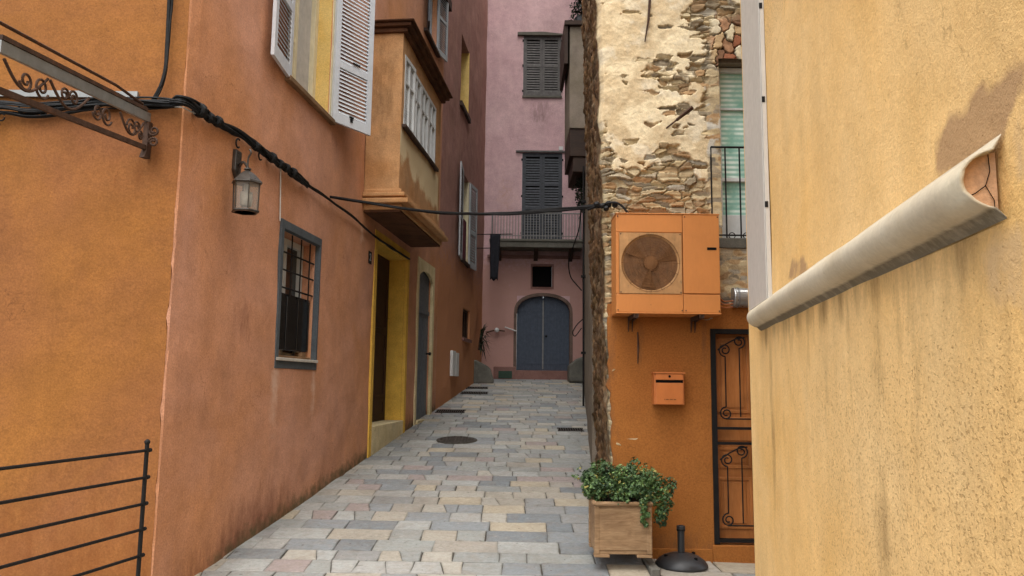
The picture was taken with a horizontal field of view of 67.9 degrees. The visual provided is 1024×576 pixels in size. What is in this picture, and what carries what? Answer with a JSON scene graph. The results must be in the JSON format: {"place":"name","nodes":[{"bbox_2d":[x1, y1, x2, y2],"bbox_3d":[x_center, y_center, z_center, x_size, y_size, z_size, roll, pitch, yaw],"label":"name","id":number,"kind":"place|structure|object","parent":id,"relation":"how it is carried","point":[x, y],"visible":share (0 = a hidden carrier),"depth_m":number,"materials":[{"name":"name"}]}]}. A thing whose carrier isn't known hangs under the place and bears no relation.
{"place":"outdoors","nodes":[
{"label":"outdoors","id":0,"kind":"place"},
{"bbox_2d":[195,379,649,575],"bbox_3d":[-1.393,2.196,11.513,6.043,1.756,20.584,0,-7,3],"label":"street paving","id":1,"kind":"structure","parent":0,"point":[516,537],"depth_m":8.30,"materials":[{"name":"stone"}]},
{"bbox_2d":[0,439,151,575],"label":"stair railing","id":2,"kind":"object","parent":1,"relation":"on","point":[143,504],"visible":1,"depth_m":4.73,"materials":[{"name":"black metal"}]},
{"bbox_2d":[0,0,452,575],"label":"ochre house","id":3,"kind":"structure","parent":1,"relation":"on","point":[252,376],"depth_m":6.42,"materials":[{"name":"orange paint"}]},
{"bbox_2d":[0,21,158,158],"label":"door canopy","id":4,"kind":"object","parent":3,"relation":"attached to","point":[14,50],"visible":1,"depth_m":4.89,"materials":[{"name":"metal"}]},
{"bbox_2d":[0,90,178,124],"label":"facade cables","id":5,"kind":"object","parent":3,"relation":"attached to","point":[155,103],"visible":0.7,"depth_m":5.92,"materials":[{"name":"plastic"}]},
{"bbox_2d":[152,0,173,98],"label":"cable drop","id":6,"kind":"object","parent":3,"relation":"attached to","point":[167,40],"visible":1,"depth_m":5.98,"materials":[{"name":"black rubber"}]},
{"bbox_2d":[231,149,261,214],"bbox_3d":[-2.353,-0.948,6.709,0.237,0.607,0.416,5,-8,-30],"label":"wall lantern","id":7,"kind":"object","parent":3,"relation":"attached to","point":[247,183],"depth_m":6.58,"materials":[{"name":"metal"}]},
{"bbox_2d":[169,95,409,259],"bbox_3d":[-2.139,-1.004,9.482,0.196,0.184,7.429,0,-7,7],"label":"cable bundle","id":8,"kind":"object","parent":3,"relation":"attached to","point":[199,109],"visible":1,"depth_m":6.96,"materials":[{"name":"black rubber"}]},
{"bbox_2d":[279,169,280,220],"bbox_3d":[-2.380,-0.982,7.804,0.017,0.581,0.083,1,-7,0],"label":"thin cord","id":9,"kind":"object","parent":8,"relation":"hanging from","point":[280,199],"visible":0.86,"depth_m":7.80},
{"bbox_2d":[274,218,321,369],"bbox_3d":[-2.447,0.116,8.351,0.295,1.542,1.177,0,-7,6],"label":"barred window","id":10,"kind":"structure","parent":3,"relation":"in","point":[292,313],"depth_m":8.48,"materials":[{"name":"grey paint"}]},
{"bbox_2d":[271,0,374,135],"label":"window","id":11,"kind":"structure","parent":3,"relation":"in","point":[306,68],"depth_m":9.35,"materials":[{"name":"beige paint"}]},
{"bbox_2d":[367,229,409,457],"bbox_3d":[-2.099,1.094,12.053,0.367,3.695,2.115,0,-7,6],"label":"yellow doorway","id":12,"kind":"structure","parent":3,"relation":"in","point":[390,297],"depth_m":12.84,"materials":[{"name":"yellow paint"}]},
{"bbox_2d":[362,18,452,246],"bbox_3d":[-1.586,-2.272,12.164,0.680,2.783,3.046,0,-7,6],"label":"bay window","id":13,"kind":"structure","parent":3,"relation":"in","point":[409,89],"depth_m":11.04,"materials":[{"name":"orange paint"}]},
{"bbox_2d":[413,256,434,424],"bbox_3d":[-1.727,1.175,14.480,0.220,3.360,1.467,0,-7,6],"label":"cream doorway","id":14,"kind":"structure","parent":3,"relation":"in","point":[426,272],"depth_m":14.69,"materials":[{"name":"beige paint"}]},
{"bbox_2d":[424,0,448,61],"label":"window","id":15,"kind":"structure","parent":3,"relation":"in","point":[428,30],"depth_m":15.68,"materials":[{"name":"paint"}]},
{"bbox_2d":[330,196,628,215],"bbox_3d":[-0.548,-0.917,8.374,3.960,0.652,0.291,-4,-8,32],"label":"overhead cable","id":16,"kind":"object","parent":3,"relation":"attached to","point":[606,206],"visible":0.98,"depth_m":8.15,"materials":[{"name":"black rubber"}]},
{"bbox_2d":[435,409,465,413],"bbox_3d":[-1.241,2.492,15.310,0.590,0.077,0.382,1,-7,0],"label":"drain grating","id":17,"kind":"object","parent":1,"relation":"on","point":[449,411],"visible":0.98,"depth_m":15.28,"materials":[{"name":"metal"}]},
{"bbox_2d":[436,436,476,443],"bbox_3d":[-0.888,2.451,12.223,0.658,0.106,0.657,1,-7,0],"label":"manhole cover","id":18,"kind":"object","parent":1,"relation":"on","point":[456,440],"visible":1,"depth_m":12.14,"materials":[{"name":"metal"}]},
{"bbox_2d":[435,0,487,409],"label":"mauve house","id":19,"kind":"structure","parent":1,"relation":"on","point":[460,289],"depth_m":18.71,"materials":[{"name":"brown paint"}]},
{"bbox_2d":[450,350,458,375],"bbox_3d":[-1.319,1.738,17.462,0.067,0.571,0.809,0,-7,6],"label":"meter box","id":20,"kind":"object","parent":19,"relation":"attached to","point":[454,363],"visible":1,"depth_m":17.27,"materials":[{"name":"white paint"}]},
{"bbox_2d":[460,53,470,123],"bbox_3d":[-1.259,-5.268,19.170,0.275,1.862,1.345,0,-7,6],"label":"window","id":21,"kind":"structure","parent":19,"relation":"in","point":[465,57],"depth_m":19.73,"materials":[{"name":"beige paint"}]},
{"bbox_2d":[462,309,471,342],"bbox_3d":[-1.196,0.954,19.296,0.170,0.820,1.236,0,-7,6],"label":"grated window","id":22,"kind":"structure","parent":19,"relation":"in","point":[465,313],"depth_m":19.47,"materials":[{"name":"metal"}]},
{"bbox_2d":[458,161,477,270],"bbox_3d":[-1.226,-1.709,19.071,0.326,2.267,2.560,0,-7,6],"label":"window","id":23,"kind":"structure","parent":19,"relation":"in","point":[464,254],"depth_m":19.61,"materials":[{"name":"white paint"}]},
{"bbox_2d":[473,234,511,248],"bbox_3d":[-0.515,-1.258,20.410,1.050,0.405,0.027,0,-7,6],"label":"clothes pole","id":24,"kind":"object","parent":19,"relation":"attached to","point":[490,234],"visible":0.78,"depth_m":20.41,"materials":[{"name":"black metal"}]},
{"bbox_2d":[490,234,499,280],"bbox_3d":[-0.456,-0.819,20.343,0.282,1.285,0.078,0,-7,6],"label":"hanging cloth","id":25,"kind":"object","parent":24,"relation":"hanging from","point":[494,251],"visible":1,"depth_m":20.35,"materials":[{"name":"black fabric"}]},
{"bbox_2d":[460,391,487,394],"bbox_3d":[-0.906,2.538,18.323,0.660,0.080,0.402,1,-7,0],"label":"drain grating","id":26,"kind":"object","parent":1,"relation":"on","point":[467,392],"visible":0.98,"depth_m":18.34,"materials":[{"name":"metal"}]},
{"bbox_2d":[466,387,487,388],"bbox_3d":[-0.939,2.553,19.386,0.660,0.073,0.342,1,-7,0],"label":"drain grating","id":27,"kind":"object","parent":1,"relation":"on","point":[477,388],"visible":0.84,"depth_m":19.22,"materials":[{"name":"metal"}]},
{"bbox_2d":[474,360,493,383],"bbox_3d":[-0.798,2.306,20.823,0.612,0.648,0.700,1,-7,0],"label":"guard stone","id":28,"kind":"object","parent":1,"relation":"on","point":[482,373],"visible":0.74,"depth_m":20.47,"materials":[{"name":"grey stone"}]},
{"bbox_2d":[478,324,493,358],"bbox_3d":[-0.682,1.461,20.720,0.459,1.097,0.796,2,-7,-11],"label":"spiky plant","id":29,"kind":"object","parent":28,"relation":"on","point":[481,341],"visible":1,"depth_m":20.75,"materials":[{"name":"green plant"}]},
{"bbox_2d":[481,0,582,379],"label":"pink house","id":30,"kind":"structure","parent":1,"relation":"on","point":[532,296],"depth_m":22.50,"materials":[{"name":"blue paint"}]},
{"bbox_2d":[486,328,504,332],"bbox_3d":[-0.476,1.230,21.942,0.541,0.161,0.104,1,-7,0],"label":"wall lamp","id":31,"kind":"object","parent":30,"relation":"attached to","point":[496,330],"depth_m":21.93,"materials":[{"name":"metal"}]},
{"bbox_2d":[493,366,515,378],"bbox_3d":[-0.208,2.620,21.702,0.642,0.746,0.260,1,-7,0],"label":"utility cabinet","id":32,"kind":"object","parent":30,"relation":"attached to","point":[500,372],"visible":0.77,"depth_m":21.61,"materials":[{"name":"pink metal"}]},
{"bbox_2d":[518,32,562,97],"bbox_3d":[0.853,-6.742,23.018,1.387,2.065,0.200,1,-7,0],"label":"shuttered window","id":33,"kind":"structure","parent":30,"relation":"in","point":[541,50],"depth_m":23.03,"materials":[{"name":"grey paint"}]},
{"bbox_2d":[516,150,564,238],"bbox_3d":[0.879,-2.738,22.536,1.551,2.709,0.170,1,-7,0],"label":"shuttered balcony door","id":34,"kind":"structure","parent":30,"relation":"in","point":[541,169],"depth_m":22.57,"materials":[{"name":"paint"}]},
{"bbox_2d":[530,264,553,288],"bbox_3d":[0.882,-0.326,22.322,0.677,0.730,0.260,1,-7,0],"label":"dark window","id":35,"kind":"structure","parent":30,"relation":"in","point":[541,277],"depth_m":22.40,"materials":[{"name":"black glass"}]},
{"bbox_2d":[516,297,568,370],"bbox_3d":[0.901,1.322,22.126,1.525,2.159,0.142,1,-7,0],"label":"arched door","id":36,"kind":"structure","parent":30,"relation":"in","point":[542,322],"depth_m":22.12,"materials":[{"name":"blue wood"}]},
{"bbox_2d":[557,427,582,431],"bbox_3d":[1.024,2.492,13.326,0.460,0.068,0.302,1,-7,0],"label":"drain grating","id":37,"kind":"object","parent":1,"relation":"on","point":[570,429],"visible":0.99,"depth_m":13.32,"materials":[{"name":"metal"}]},
{"bbox_2d":[567,357,581,381],"bbox_3d":[1.794,2.255,21.086,0.482,0.728,0.600,1,-7,0],"label":"guard stone","id":38,"kind":"object","parent":1,"relation":"on","point":[574,370],"visible":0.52,"depth_m":20.79,"materials":[{"name":"grey stone"}]},
{"bbox_2d":[560,20,596,468],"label":"grey house","id":39,"kind":"structure","parent":1,"relation":"on","point":[571,62],"depth_m":17.11,"materials":[{"name":"grey paint"}]},
{"bbox_2d":[568,210,581,290],"bbox_3d":[1.171,-0.633,14.254,0.276,1.010,3.123,0,-7,5],"label":"loose cable","id":40,"kind":"object","parent":39,"relation":"attached to","point":[572,250],"visible":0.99,"depth_m":14.85,"materials":[{"name":"black rubber"}]},
{"bbox_2d":[569,0,582,19],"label":"plant","id":41,"kind":"object","parent":39,"relation":"on","point":[579,11],"visible":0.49,"depth_m":17.73,"materials":[{"name":"black plant"}]},
{"bbox_2d":[571,176,582,212],"bbox_3d":[1.556,-2.340,17.352,0.442,1.291,0.362,1,-7,0],"label":"hanging ivy","id":42,"kind":"object","parent":39,"relation":"attached to","point":[579,195],"visible":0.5,"depth_m":17.32,"materials":[{"name":"green plant"}]},
{"bbox_2d":[572,319,582,336],"bbox_3d":[1.508,0.888,17.141,0.104,0.409,0.326,7,-10,-42],"label":"cable coil","id":43,"kind":"object","parent":39,"relation":"attached to","point":[575,327],"visible":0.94,"depth_m":17.20,"materials":[{"name":"black rubber"}]},
{"bbox_2d":[581,166,585,405],"bbox_3d":[1.515,-0.085,15.934,0.130,5.066,0.080,1,-7,0],"label":"downpipe","id":44,"kind":"object","parent":39,"relation":"attached to","point":[583,276],"visible":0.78,"depth_m":15.87,"materials":[{"name":"black metal"}]},
{"bbox_2d":[589,493,652,557],"bbox_3d":[0.940,2.072,6.662,0.515,0.460,0.515,1,-7,0],"label":"wooden planter","id":45,"kind":"object","parent":1,"relation":"on","point":[615,527],"visible":0.84,"depth_m":6.42,"materials":[{"name":"brown wood"}]},
{"bbox_2d":[571,457,676,527],"bbox_3d":[0.974,1.787,6.696,0.909,0.584,0.695,1,-7,0],"label":"herb plant","id":46,"kind":"object","parent":45,"relation":"in","point":[628,483],"visible":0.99,"depth_m":6.54,"materials":[{"name":"green plant"}]},
{"bbox_2d":[641,558,659,575],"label":"kerb","id":47,"kind":"structure","parent":1,"relation":"on","point":[652,567],"depth_m":6.42,"materials":[{"name":"stone"}]},
{"bbox_2d":[581,0,754,563],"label":"stone house","id":48,"kind":"structure","parent":1,"relation":"on","point":[640,95],"depth_m":7.45,"materials":[{"name":"paint"}]},
{"bbox_2d":[644,0,650,41],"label":"iron rod","id":49,"kind":"object","parent":48,"relation":"attached to","point":[648,15],"visible":1,"depth_m":7.61,"materials":[{"name":"metal"}]},
{"bbox_2d":[611,213,720,332],"bbox_3d":[1.432,-0.134,7.138,0.965,1.084,0.360,1,-7,0],"label":"air conditioner","id":50,"kind":"object","parent":48,"relation":"attached to","point":[665,264],"visible":1,"depth_m":6.99,"materials":[{"name":"orange metal"}]},
{"bbox_2d":[720,297,733,307],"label":"refrigerant pipes","id":51,"kind":"object","parent":50,"relation":"attached to","point":[721,299],"visible":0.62,"depth_m":7.22,"materials":[{"name":"orange metal"}]},
{"bbox_2d":[651,372,684,404],"bbox_3d":[1.463,0.941,7.114,0.295,0.302,0.142,1,-7,0],"label":"letterbox","id":52,"kind":"object","parent":48,"relation":"attached to","point":[667,388],"visible":1,"depth_m":7.06,"materials":[{"name":"orange paint"}]},
{"bbox_2d":[666,106,693,128],"bbox_3d":[1.619,-1.646,7.452,0.360,0.222,0.060,-5,-9,37],"label":"wall bracket","id":53,"kind":"object","parent":48,"relation":"attached to","point":[686,112],"depth_m":7.40,"materials":[{"name":"metal"}]},
{"bbox_2d":[718,67,745,237],"bbox_3d":[2.524,-1.362,7.683,0.950,1.811,0.105,1,-7,0],"label":"balcony window","id":54,"kind":"structure","parent":48,"relation":"in","point":[730,79],"depth_m":7.70,"materials":[{"name":"teal paint"}]},
{"bbox_2d":[716,334,753,537],"bbox_3d":[2.312,1.404,7.284,0.854,1.989,0.075,1,-7,0],"label":"panel door","id":55,"kind":"structure","parent":48,"relation":"in","point":[732,358],"depth_m":7.25,"materials":[{"name":"orange wood"}]},
{"bbox_2d":[731,287,747,307],"bbox_3d":[2.376,0.097,7.247,0.554,0.201,0.196,1,-7,0],"label":"silver duct","id":56,"kind":"object","parent":48,"relation":"attached to","point":[739,297],"visible":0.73,"depth_m":7.17,"materials":[{"name":"metal"}]},
{"bbox_2d":[740,0,1023,575],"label":"yellow house","id":57,"kind":"structure","parent":1,"relation":"on","point":[884,165],"depth_m":2.35,"materials":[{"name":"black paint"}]},
{"bbox_2d":[652,559,754,575],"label":"pavement","id":58,"kind":"structure","parent":0,"point":[728,569],"depth_m":6.61,"materials":[{"name":"stone"}]},
{"bbox_2d":[655,525,707,571],"bbox_3d":[1.502,2.289,6.752,0.464,0.349,0.464,1,-7,0],"label":"parasol base","id":59,"kind":"object","parent":58,"relation":"on","point":[680,560],"visible":1,"depth_m":6.63,"materials":[{"name":"black plastic"}]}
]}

